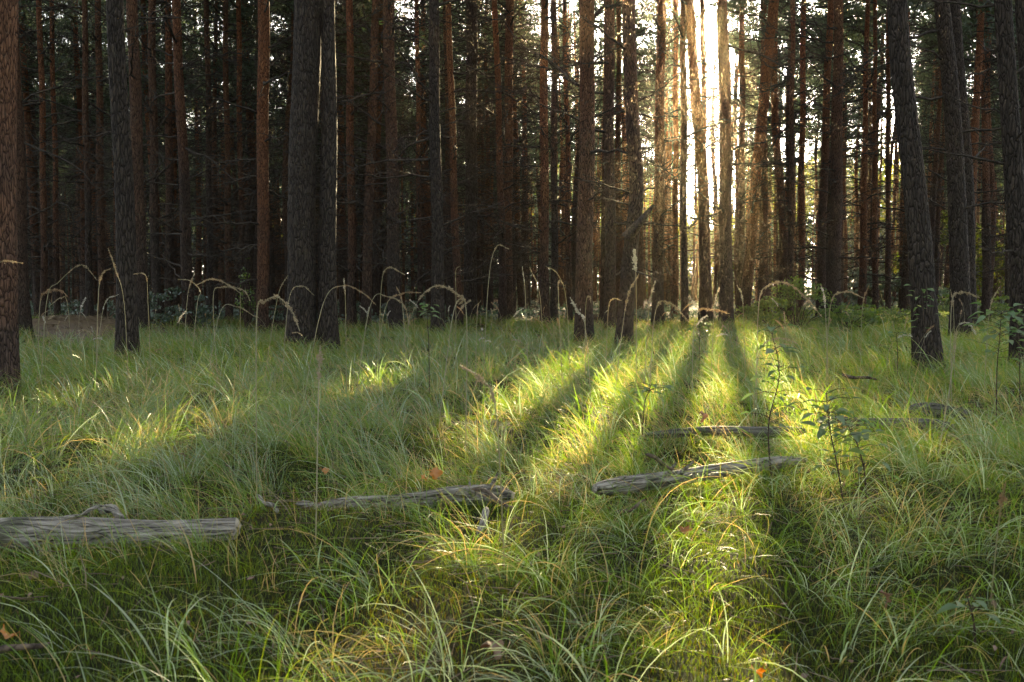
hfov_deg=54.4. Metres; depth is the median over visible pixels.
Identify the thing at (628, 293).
grass stalk
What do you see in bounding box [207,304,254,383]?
grass stalk
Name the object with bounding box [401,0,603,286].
pine tree
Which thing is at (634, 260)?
grass stalk
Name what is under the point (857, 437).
sapling
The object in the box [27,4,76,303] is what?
pine tree
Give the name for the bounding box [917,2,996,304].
pine tree
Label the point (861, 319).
grass stalk
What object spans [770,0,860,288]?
pine tree
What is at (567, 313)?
grass stalk
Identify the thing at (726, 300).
pine tree
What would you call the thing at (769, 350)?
sapling
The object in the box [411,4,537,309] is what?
pine tree
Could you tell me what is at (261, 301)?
grass stalk
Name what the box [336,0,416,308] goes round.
pine tree
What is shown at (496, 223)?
pine tree
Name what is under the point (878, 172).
pine tree
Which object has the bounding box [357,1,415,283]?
pine tree
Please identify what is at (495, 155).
pine tree
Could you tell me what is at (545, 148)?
pine tree
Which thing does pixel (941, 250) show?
pine tree
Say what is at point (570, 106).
pine tree
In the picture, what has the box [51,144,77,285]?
pine tree
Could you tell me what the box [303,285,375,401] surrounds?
grass stalk
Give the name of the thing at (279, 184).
pine tree
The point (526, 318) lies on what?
grass stalk
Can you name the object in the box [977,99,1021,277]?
pine tree
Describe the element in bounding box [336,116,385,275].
pine tree
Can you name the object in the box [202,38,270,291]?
pine tree
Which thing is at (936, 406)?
fallen log
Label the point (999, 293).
pine tree
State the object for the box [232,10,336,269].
pine tree
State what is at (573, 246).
pine tree
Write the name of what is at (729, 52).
pine tree
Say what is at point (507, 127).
pine tree
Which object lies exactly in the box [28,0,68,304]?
pine tree
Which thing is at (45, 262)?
pine tree
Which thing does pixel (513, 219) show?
pine tree
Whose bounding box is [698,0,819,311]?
pine tree
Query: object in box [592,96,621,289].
pine tree
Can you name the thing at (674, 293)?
pine tree
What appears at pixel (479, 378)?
grass stalk
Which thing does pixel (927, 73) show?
pine tree
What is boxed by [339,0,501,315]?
pine tree
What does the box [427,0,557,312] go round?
pine tree
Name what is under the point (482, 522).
fallen branch
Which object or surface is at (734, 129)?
pine tree
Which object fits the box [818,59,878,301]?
pine tree
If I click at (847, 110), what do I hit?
pine tree
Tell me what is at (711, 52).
sky
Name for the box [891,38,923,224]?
pine tree
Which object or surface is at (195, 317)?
grass stalk
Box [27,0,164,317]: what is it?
pine tree
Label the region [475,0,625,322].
pine tree
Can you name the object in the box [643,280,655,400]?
grass stalk
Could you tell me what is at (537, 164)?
pine tree
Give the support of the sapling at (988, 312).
on the ground at (464, 613)
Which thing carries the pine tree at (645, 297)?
on the ground at (464, 613)
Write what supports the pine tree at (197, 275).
on the ground at (464, 613)
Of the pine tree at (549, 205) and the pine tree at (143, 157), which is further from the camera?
the pine tree at (549, 205)
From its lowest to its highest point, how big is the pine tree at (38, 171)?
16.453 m
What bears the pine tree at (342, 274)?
on the ground at (464, 613)
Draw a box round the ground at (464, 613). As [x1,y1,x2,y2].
[0,293,1023,681]
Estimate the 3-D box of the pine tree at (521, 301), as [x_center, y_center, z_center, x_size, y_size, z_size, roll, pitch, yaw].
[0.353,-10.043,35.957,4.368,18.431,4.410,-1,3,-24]
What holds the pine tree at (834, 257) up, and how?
on the ground at (464, 613)
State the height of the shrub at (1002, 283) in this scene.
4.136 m
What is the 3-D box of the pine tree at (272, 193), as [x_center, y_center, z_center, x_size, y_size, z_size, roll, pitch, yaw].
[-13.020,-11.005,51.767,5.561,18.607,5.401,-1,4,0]
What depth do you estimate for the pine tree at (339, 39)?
25.63 m
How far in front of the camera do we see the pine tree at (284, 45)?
33.27 m
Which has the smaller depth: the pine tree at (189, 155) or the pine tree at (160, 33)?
the pine tree at (160, 33)
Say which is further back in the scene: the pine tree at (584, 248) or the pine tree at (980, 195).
the pine tree at (980, 195)
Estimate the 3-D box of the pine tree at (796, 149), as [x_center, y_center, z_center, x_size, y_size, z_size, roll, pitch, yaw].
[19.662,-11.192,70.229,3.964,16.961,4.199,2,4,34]
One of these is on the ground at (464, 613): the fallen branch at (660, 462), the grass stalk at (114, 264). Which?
the grass stalk at (114, 264)
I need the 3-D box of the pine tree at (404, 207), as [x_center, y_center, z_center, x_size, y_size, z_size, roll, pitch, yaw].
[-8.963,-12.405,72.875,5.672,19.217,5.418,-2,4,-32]
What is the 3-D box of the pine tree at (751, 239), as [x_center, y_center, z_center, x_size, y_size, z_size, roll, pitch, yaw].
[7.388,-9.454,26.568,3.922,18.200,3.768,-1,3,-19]
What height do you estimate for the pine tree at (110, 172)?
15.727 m
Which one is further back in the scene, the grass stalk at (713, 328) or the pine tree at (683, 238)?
the pine tree at (683, 238)
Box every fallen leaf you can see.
[0,624,19,638]
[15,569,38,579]
[429,468,442,479]
[480,639,503,659]
[679,525,691,536]
[699,411,707,421]
[750,663,766,677]
[879,589,892,607]
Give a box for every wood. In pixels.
[20,0,1020,308]
[28,115,1005,298]
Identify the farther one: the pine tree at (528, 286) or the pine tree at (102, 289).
the pine tree at (528, 286)
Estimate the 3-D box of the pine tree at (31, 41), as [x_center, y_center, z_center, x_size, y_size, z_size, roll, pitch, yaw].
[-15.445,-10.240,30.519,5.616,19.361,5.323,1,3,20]
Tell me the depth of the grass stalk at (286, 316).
8.82 m
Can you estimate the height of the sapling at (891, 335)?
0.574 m
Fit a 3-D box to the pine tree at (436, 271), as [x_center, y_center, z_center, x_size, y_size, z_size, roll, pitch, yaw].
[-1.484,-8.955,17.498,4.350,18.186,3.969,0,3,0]
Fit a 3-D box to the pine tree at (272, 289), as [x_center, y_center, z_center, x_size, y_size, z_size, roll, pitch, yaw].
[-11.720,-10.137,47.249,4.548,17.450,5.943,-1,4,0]
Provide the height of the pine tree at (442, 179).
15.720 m
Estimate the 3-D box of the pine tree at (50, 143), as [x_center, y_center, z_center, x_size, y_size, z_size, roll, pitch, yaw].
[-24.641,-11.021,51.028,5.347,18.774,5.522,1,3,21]
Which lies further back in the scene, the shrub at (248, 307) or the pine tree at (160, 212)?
the pine tree at (160, 212)
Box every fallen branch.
[0,642,50,653]
[63,504,104,518]
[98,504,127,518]
[256,494,278,512]
[472,488,512,507]
[476,507,488,535]
[616,499,644,513]
[645,453,674,469]
[842,374,877,379]
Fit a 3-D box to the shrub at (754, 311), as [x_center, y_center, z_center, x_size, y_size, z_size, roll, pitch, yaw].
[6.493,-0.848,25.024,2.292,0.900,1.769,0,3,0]
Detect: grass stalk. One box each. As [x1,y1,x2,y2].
[0,260,22,263]
[37,288,67,386]
[40,264,96,394]
[44,315,52,395]
[51,296,72,386]
[77,329,103,368]
[79,297,85,360]
[94,294,118,388]
[95,268,110,396]
[108,249,128,400]
[134,273,150,375]
[169,311,185,376]
[178,279,200,384]
[183,272,194,376]
[195,278,240,383]
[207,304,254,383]
[213,286,249,377]
[255,294,299,502]
[264,275,287,381]
[283,285,313,365]
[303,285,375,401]
[315,345,324,541]
[343,279,346,395]
[356,294,408,389]
[372,291,420,398]
[378,266,404,398]
[396,286,407,398]
[419,285,466,462]
[438,298,465,427]
[452,299,470,385]
[455,266,459,382]
[459,365,505,575]
[475,301,480,382]
[482,244,508,390]
[522,267,527,368]
[530,269,543,368]
[546,266,569,366]
[558,280,564,372]
[570,297,591,408]
[585,295,590,395]
[605,298,621,382]
[613,274,638,408]
[631,249,637,390]
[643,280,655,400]
[649,301,688,402]
[685,316,706,380]
[688,296,704,385]
[691,308,729,409]
[710,287,719,394]
[737,286,745,400]
[752,337,797,447]
[756,280,821,426]
[821,287,828,399]
[825,290,864,403]
[845,312,851,354]
[860,286,868,367]
[887,333,910,385]
[938,331,957,453]
[948,322,976,405]
[950,289,954,391]
[950,291,978,406]
[983,288,998,401]
[989,482,1007,608]
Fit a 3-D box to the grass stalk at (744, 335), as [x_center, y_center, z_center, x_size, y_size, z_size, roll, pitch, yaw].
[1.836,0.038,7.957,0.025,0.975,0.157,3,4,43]
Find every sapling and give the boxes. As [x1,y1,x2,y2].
[418,303,438,396]
[627,382,673,439]
[686,322,712,358]
[738,323,805,488]
[784,387,873,510]
[801,409,899,505]
[888,331,906,387]
[904,284,940,374]
[935,588,1000,650]
[963,302,1023,430]
[995,309,1023,422]
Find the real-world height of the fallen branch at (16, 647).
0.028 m
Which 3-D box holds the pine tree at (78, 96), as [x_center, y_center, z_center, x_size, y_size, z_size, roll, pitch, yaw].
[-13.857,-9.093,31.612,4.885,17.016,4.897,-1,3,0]
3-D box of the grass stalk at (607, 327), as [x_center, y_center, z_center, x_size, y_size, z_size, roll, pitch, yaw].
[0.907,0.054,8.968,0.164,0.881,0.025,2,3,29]
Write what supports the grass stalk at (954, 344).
on the ground at (464, 613)
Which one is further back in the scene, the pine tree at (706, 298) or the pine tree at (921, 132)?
the pine tree at (921, 132)
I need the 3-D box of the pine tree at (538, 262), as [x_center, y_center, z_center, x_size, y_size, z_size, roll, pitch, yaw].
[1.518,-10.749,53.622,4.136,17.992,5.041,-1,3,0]
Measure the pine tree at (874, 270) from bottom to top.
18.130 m
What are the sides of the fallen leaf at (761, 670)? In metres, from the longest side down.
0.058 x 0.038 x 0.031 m
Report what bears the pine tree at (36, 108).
on the ground at (464, 613)
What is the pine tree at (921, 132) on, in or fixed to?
on the ground at (464, 613)
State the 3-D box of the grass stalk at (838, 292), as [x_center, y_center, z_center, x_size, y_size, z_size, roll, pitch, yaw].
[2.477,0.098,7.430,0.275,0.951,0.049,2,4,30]
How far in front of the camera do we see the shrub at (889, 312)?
23.90 m
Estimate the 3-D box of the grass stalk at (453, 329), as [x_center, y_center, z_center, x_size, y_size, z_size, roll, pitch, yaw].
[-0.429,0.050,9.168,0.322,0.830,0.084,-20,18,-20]
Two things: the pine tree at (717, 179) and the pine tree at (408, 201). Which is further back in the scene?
the pine tree at (717, 179)
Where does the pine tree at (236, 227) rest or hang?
on the ground at (464, 613)
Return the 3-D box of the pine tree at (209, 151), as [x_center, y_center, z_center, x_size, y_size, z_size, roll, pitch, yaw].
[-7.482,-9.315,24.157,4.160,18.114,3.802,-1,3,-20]
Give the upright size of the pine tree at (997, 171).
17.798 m
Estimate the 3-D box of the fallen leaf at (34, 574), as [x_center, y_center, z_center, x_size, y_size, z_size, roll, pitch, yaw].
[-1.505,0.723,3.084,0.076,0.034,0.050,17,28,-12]
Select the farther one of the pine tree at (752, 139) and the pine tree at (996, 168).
the pine tree at (752, 139)
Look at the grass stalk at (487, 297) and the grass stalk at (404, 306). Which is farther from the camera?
the grass stalk at (487, 297)
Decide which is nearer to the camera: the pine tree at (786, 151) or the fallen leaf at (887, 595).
the fallen leaf at (887, 595)
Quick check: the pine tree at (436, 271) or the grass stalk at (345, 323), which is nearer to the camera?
the grass stalk at (345, 323)
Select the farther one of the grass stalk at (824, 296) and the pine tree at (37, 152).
the pine tree at (37, 152)
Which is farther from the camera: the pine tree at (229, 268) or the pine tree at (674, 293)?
the pine tree at (674, 293)
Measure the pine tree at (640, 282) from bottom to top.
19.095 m
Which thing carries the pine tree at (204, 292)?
on the ground at (464, 613)
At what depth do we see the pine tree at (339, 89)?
23.42 m
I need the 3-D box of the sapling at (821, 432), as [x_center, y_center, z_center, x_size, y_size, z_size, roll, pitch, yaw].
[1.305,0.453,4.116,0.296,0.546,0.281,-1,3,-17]
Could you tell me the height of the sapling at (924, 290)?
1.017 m
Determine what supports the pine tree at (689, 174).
on the ground at (464, 613)
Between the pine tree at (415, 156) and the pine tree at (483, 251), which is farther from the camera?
the pine tree at (415, 156)
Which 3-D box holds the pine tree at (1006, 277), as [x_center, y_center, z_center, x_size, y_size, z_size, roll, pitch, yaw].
[18.973,-8.875,37.653,3.988,15.897,3.762,3,4,44]
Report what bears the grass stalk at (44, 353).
on the ground at (464, 613)
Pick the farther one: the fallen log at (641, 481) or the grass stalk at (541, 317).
the grass stalk at (541, 317)
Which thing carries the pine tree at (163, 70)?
on the ground at (464, 613)
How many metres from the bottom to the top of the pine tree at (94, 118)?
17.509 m
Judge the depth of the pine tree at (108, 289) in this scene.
57.45 m
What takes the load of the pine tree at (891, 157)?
on the ground at (464, 613)
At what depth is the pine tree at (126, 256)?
11.88 m
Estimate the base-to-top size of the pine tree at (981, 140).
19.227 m
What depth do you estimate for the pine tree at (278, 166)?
49.29 m
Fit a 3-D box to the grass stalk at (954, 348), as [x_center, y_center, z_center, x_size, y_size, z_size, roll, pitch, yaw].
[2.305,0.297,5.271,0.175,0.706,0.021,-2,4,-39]
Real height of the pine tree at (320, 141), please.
16.283 m
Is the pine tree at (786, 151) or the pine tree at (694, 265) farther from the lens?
the pine tree at (694, 265)
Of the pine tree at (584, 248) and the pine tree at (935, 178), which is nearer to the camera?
the pine tree at (584, 248)
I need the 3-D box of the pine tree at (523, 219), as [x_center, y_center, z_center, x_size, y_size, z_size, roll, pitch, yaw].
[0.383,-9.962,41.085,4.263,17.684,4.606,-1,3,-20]
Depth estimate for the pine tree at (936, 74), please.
41.01 m
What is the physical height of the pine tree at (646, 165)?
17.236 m
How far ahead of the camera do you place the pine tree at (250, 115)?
31.06 m
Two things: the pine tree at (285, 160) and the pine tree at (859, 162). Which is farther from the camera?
the pine tree at (859, 162)
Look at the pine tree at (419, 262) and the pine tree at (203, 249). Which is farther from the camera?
the pine tree at (203, 249)
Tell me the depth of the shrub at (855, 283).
37.95 m
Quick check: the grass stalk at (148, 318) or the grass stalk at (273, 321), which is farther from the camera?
the grass stalk at (148, 318)
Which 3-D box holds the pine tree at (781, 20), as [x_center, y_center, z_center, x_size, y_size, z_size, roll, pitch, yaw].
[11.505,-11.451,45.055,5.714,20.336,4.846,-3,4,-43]
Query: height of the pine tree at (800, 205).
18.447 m
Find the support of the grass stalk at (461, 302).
on the ground at (464, 613)
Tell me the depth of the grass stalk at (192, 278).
9.52 m
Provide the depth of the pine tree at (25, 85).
29.08 m
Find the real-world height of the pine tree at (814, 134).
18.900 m
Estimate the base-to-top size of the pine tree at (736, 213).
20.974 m
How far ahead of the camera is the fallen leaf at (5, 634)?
2.53 m
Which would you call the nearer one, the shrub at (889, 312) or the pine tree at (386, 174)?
the shrub at (889, 312)
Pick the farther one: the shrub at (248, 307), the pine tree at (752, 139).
the pine tree at (752, 139)
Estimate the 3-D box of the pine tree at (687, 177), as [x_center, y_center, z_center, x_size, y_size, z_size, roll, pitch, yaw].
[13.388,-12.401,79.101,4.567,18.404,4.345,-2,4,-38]
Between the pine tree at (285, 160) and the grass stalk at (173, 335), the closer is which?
the grass stalk at (173, 335)
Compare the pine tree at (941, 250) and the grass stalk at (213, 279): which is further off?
the pine tree at (941, 250)
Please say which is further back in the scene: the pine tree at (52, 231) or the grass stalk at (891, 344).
the pine tree at (52, 231)
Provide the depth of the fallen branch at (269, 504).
4.08 m
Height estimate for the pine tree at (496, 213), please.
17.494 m
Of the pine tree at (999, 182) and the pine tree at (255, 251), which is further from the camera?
the pine tree at (999, 182)
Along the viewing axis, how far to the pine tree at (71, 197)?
54.32 m
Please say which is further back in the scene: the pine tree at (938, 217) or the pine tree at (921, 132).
the pine tree at (921, 132)
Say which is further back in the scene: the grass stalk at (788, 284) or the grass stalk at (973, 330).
the grass stalk at (973, 330)
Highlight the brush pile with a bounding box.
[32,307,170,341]
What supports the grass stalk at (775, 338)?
on the ground at (464, 613)
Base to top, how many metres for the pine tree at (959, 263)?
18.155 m
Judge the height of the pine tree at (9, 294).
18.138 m
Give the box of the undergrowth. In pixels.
[30,297,1007,323]
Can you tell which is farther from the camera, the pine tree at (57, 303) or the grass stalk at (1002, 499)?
the pine tree at (57, 303)
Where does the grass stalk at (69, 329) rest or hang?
on the ground at (464, 613)
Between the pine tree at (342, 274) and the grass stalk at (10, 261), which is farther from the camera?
the pine tree at (342, 274)
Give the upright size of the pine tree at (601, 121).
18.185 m
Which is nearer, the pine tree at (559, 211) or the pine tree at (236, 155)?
the pine tree at (236, 155)
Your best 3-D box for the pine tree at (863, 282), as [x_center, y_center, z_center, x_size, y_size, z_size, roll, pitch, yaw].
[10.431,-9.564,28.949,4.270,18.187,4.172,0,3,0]
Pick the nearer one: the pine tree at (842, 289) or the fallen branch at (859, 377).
the fallen branch at (859, 377)
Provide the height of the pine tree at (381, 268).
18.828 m
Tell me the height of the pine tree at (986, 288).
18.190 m
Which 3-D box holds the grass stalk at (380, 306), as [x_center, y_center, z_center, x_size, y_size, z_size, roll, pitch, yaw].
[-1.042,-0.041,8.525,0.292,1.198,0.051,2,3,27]
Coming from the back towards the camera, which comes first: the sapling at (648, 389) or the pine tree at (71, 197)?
the pine tree at (71, 197)
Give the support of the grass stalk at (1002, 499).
on the ground at (464, 613)
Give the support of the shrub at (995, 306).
on the ground at (464, 613)
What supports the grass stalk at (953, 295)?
on the ground at (464, 613)
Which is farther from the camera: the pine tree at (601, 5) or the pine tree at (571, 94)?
the pine tree at (571, 94)
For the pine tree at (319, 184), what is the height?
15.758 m
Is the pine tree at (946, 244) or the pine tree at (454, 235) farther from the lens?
the pine tree at (946, 244)
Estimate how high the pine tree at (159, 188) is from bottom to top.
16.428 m
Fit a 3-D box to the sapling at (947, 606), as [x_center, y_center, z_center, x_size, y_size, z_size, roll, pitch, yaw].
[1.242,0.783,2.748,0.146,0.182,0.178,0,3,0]
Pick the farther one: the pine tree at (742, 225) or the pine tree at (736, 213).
the pine tree at (736, 213)
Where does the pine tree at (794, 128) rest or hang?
on the ground at (464, 613)
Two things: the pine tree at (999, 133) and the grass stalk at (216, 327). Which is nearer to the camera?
the grass stalk at (216, 327)
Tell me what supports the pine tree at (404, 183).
on the ground at (464, 613)
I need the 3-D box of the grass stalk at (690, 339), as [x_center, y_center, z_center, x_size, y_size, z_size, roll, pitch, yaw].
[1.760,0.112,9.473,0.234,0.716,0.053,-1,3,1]
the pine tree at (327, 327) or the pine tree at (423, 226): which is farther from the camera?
the pine tree at (423, 226)
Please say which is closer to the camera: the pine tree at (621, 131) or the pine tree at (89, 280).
the pine tree at (89, 280)
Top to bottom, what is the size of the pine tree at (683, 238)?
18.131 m
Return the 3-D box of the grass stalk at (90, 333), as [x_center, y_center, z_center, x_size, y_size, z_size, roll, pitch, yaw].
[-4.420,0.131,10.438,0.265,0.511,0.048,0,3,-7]
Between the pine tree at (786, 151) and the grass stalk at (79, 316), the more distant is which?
the pine tree at (786, 151)
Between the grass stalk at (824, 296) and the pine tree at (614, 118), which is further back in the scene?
the pine tree at (614, 118)
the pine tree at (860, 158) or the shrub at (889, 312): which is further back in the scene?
the pine tree at (860, 158)
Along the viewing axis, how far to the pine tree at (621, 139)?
66.88 m
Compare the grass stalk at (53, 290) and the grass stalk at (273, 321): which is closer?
the grass stalk at (273, 321)
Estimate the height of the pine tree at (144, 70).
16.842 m
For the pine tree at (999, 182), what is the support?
on the ground at (464, 613)
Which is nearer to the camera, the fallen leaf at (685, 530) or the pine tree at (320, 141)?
the fallen leaf at (685, 530)
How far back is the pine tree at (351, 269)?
19.72 m
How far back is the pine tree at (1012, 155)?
11.17 m
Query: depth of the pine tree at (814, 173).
73.38 m
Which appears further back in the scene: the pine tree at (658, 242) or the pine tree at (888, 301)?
the pine tree at (888, 301)
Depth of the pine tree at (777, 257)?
55.13 m
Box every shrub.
[149,287,223,331]
[235,258,255,331]
[734,290,817,324]
[748,275,847,329]
[812,304,940,328]
[820,305,891,331]
[841,266,949,307]
[891,210,996,306]
[937,294,1008,319]
[948,217,1005,301]
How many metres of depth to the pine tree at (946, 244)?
60.82 m
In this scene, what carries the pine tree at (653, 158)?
on the ground at (464, 613)
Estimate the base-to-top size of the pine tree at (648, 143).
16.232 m
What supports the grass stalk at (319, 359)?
on the ground at (464, 613)
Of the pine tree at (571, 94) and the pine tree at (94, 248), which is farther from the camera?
the pine tree at (571, 94)
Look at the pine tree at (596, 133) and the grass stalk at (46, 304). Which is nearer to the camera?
the grass stalk at (46, 304)
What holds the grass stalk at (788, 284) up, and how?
on the ground at (464, 613)
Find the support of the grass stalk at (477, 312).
on the ground at (464, 613)
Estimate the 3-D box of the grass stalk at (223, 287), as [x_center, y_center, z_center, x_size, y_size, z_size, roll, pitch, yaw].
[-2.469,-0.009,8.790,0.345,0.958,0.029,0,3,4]
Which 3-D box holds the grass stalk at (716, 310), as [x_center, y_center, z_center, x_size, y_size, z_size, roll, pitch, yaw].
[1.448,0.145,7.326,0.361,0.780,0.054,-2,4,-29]
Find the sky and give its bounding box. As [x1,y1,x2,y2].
[38,0,972,288]
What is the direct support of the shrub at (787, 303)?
on the ground at (464, 613)
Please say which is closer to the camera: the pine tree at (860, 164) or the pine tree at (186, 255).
the pine tree at (186, 255)
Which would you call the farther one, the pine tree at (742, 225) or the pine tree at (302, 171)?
the pine tree at (742, 225)
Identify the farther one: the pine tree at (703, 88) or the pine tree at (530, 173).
the pine tree at (530, 173)
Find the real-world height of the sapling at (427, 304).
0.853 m
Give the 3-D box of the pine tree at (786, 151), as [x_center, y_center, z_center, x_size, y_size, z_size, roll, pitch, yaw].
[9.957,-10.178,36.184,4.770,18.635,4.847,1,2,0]
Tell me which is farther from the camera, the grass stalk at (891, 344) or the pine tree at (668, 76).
the pine tree at (668, 76)
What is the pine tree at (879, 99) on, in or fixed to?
on the ground at (464, 613)
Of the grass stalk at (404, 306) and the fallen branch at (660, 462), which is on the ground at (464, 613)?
the grass stalk at (404, 306)
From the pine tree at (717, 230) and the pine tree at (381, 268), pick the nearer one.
the pine tree at (381, 268)
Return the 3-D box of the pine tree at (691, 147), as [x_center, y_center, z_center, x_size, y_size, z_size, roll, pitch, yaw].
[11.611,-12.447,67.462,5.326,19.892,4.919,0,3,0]
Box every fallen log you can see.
[0,516,241,553]
[293,499,351,510]
[319,473,515,509]
[592,456,806,494]
[643,426,807,438]
[817,416,953,430]
[907,402,971,419]
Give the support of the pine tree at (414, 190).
on the ground at (464, 613)
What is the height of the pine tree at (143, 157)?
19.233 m
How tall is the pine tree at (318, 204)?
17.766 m
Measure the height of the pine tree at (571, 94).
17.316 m
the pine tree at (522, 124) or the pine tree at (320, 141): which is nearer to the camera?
the pine tree at (320, 141)
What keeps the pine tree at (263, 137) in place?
on the ground at (464, 613)
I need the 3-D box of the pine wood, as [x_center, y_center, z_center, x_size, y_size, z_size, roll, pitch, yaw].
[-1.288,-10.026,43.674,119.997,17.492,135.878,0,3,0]
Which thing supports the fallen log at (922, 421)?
on the ground at (464, 613)
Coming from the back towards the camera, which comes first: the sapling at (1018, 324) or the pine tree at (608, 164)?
the pine tree at (608, 164)
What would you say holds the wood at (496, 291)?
on the ground at (464, 613)
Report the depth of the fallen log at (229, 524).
3.52 m
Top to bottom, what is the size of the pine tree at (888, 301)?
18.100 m
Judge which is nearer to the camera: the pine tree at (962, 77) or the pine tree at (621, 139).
the pine tree at (962, 77)
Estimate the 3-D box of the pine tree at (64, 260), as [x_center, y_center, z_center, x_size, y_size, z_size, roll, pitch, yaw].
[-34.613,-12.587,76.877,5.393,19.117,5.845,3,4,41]
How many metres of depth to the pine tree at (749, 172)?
73.93 m
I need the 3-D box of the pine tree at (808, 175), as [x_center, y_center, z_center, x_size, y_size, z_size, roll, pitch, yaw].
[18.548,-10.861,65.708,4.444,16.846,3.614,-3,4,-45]
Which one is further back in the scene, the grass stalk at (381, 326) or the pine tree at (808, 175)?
the pine tree at (808, 175)
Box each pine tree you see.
[0,0,58,401]
[17,4,114,339]
[19,0,108,317]
[19,0,113,314]
[19,0,125,316]
[19,0,164,316]
[19,1,94,293]
[20,1,93,308]
[22,12,64,289]
[23,0,146,315]
[25,1,64,282]
[26,3,64,277]
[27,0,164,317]
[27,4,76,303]
[27,14,71,275]
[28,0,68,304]
[28,0,139,310]
[29,0,162,287]
[34,0,226,336]
[35,16,113,286]
[38,0,125,304]
[39,146,75,301]
[48,0,221,314]
[50,26,113,297]
[51,76,112,286]
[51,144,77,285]
[59,193,75,299]
[62,0,190,284]
[65,17,113,303]
[69,0,240,319]
[71,17,161,276]
[85,0,233,325]
[92,0,235,311]
[99,0,292,331]
[101,22,165,281]
[105,38,162,285]
[106,0,162,364]
[109,12,201,299]
[127,0,222,286]
[139,0,283,320]
[139,0,290,321]
[146,44,191,279]
[146,126,164,273]
[158,0,318,317]
[158,15,217,270]
[159,33,205,285]
[162,0,236,305]
[164,0,292,325]
[171,0,335,338]
[172,0,292,321]
[187,8,279,267]
[187,114,220,299]
[189,1,281,308]
[190,16,232,283]
[190,74,220,274]
[196,1,290,313]
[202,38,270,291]
[210,0,381,319]
[218,11,286,307]
[220,3,285,305]
[220,114,237,274]
[225,0,427,283]
[229,1,367,310]
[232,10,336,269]
[250,0,427,257]
[257,0,412,316]
[269,0,451,331]
[269,12,383,287]
[269,17,318,281]
[271,104,285,252]
[271,110,360,278]
[274,119,363,302]
[276,7,367,281]
[279,0,465,319]
[282,0,469,333]
[282,0,475,333]
[283,0,347,355]
[316,0,509,334]
[317,0,349,357]
[318,8,416,305]
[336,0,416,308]
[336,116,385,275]
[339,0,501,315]
[341,0,415,286]
[345,3,416,303]
[345,69,403,304]
[355,103,414,286]
[357,0,483,324]
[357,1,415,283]
[361,19,415,282]
[380,0,463,310]
[380,48,416,283]
[382,0,493,279]
[383,0,549,329]
[383,0,561,321]
[383,94,416,285]
[399,0,491,282]
[399,75,416,301]
[400,0,485,303]
[400,85,443,284]
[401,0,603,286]
[404,0,550,323]
[405,46,465,284]
[406,2,537,311]
[406,12,490,293]
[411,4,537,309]
[418,0,565,324]
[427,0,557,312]
[440,0,559,321]
[440,0,594,315]
[454,18,465,277]
[459,9,557,268]
[462,3,520,302]
[463,0,569,314]
[463,1,561,279]
[464,125,534,302]
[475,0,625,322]
[477,0,689,347]
[481,0,572,308]
[482,0,626,322]
[493,0,573,306]
[493,26,538,301]
[500,0,708,332]
[501,0,621,322]
[520,0,574,304]
[521,0,598,306]
[521,68,549,278]
[521,120,550,299]
[523,0,639,317]
[523,0,656,285]
[524,0,669,323]
[528,35,560,280]
[530,120,558,300]
[533,5,598,239]
[538,2,599,226]
[538,19,575,250]
[548,0,615,285]
[558,19,600,280]
[563,0,693,354]
[571,0,705,321]
[572,0,670,279]
[578,0,699,312]
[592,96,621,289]
[593,28,645,249]
[594,18,653,238]
[595,0,679,308]
[595,5,654,258]
[595,18,651,208]
[598,0,719,328]
[614,0,699,289]
[614,0,771,326]
[621,59,653,299]
[621,70,653,289]
[622,0,717,305]
[637,0,770,326]
[638,36,679,284]
[640,0,735,315]
[641,36,692,261]
[643,113,708,273]
[648,69,696,264]
[649,0,782,319]
[652,41,712,287]
[658,0,825,329]
[664,12,710,299]
[678,44,718,300]
[687,0,751,285]
[687,3,770,282]
[687,21,751,304]
[688,0,759,276]
[688,0,811,316]
[693,84,747,281]
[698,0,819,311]
[706,0,797,304]
[706,0,832,319]
[707,0,822,305]
[712,17,771,292]
[714,0,871,322]
[727,0,867,319]
[728,0,853,284]
[731,0,864,315]
[732,55,771,282]
[732,58,773,284]
[732,89,772,282]
[733,0,863,307]
[745,18,814,272]
[747,0,823,269]
[747,11,811,295]
[751,0,926,322]
[761,0,895,318]
[768,57,820,300]
[768,66,815,235]
[768,121,796,295]
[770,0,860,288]
[778,0,885,272]
[794,0,937,314]
[796,67,847,302]
[796,78,821,282]
[805,10,859,261]
[805,122,853,203]
[807,0,870,283]
[807,128,860,269]
[810,30,882,301]
[818,0,947,314]
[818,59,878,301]
[825,0,1021,338]
[825,1,935,308]
[830,0,941,309]
[843,0,964,312]
[843,56,892,297]
[845,1,918,272]
[846,94,892,270]
[847,2,885,301]
[847,3,892,281]
[847,47,885,267]
[851,11,926,299]
[857,4,966,306]
[867,0,993,275]
[872,0,971,279]
[880,0,946,378]
[884,0,1023,375]
[885,1,995,303]
[887,0,1019,283]
[891,8,980,280]
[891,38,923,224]
[891,38,946,274]
[894,0,1017,330]
[898,37,942,254]
[910,0,1023,165]
[911,0,1019,316]
[915,18,948,303]
[916,9,1019,270]
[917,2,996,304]
[919,0,1021,323]
[927,91,947,297]
[927,94,978,301]
[945,39,1020,275]
[965,0,1022,274]
[966,3,1021,309]
[967,69,1002,225]
[970,63,1022,278]
[977,67,1018,303]
[977,89,1005,300]
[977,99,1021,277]
[997,150,1005,222]
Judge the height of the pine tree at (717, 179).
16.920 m

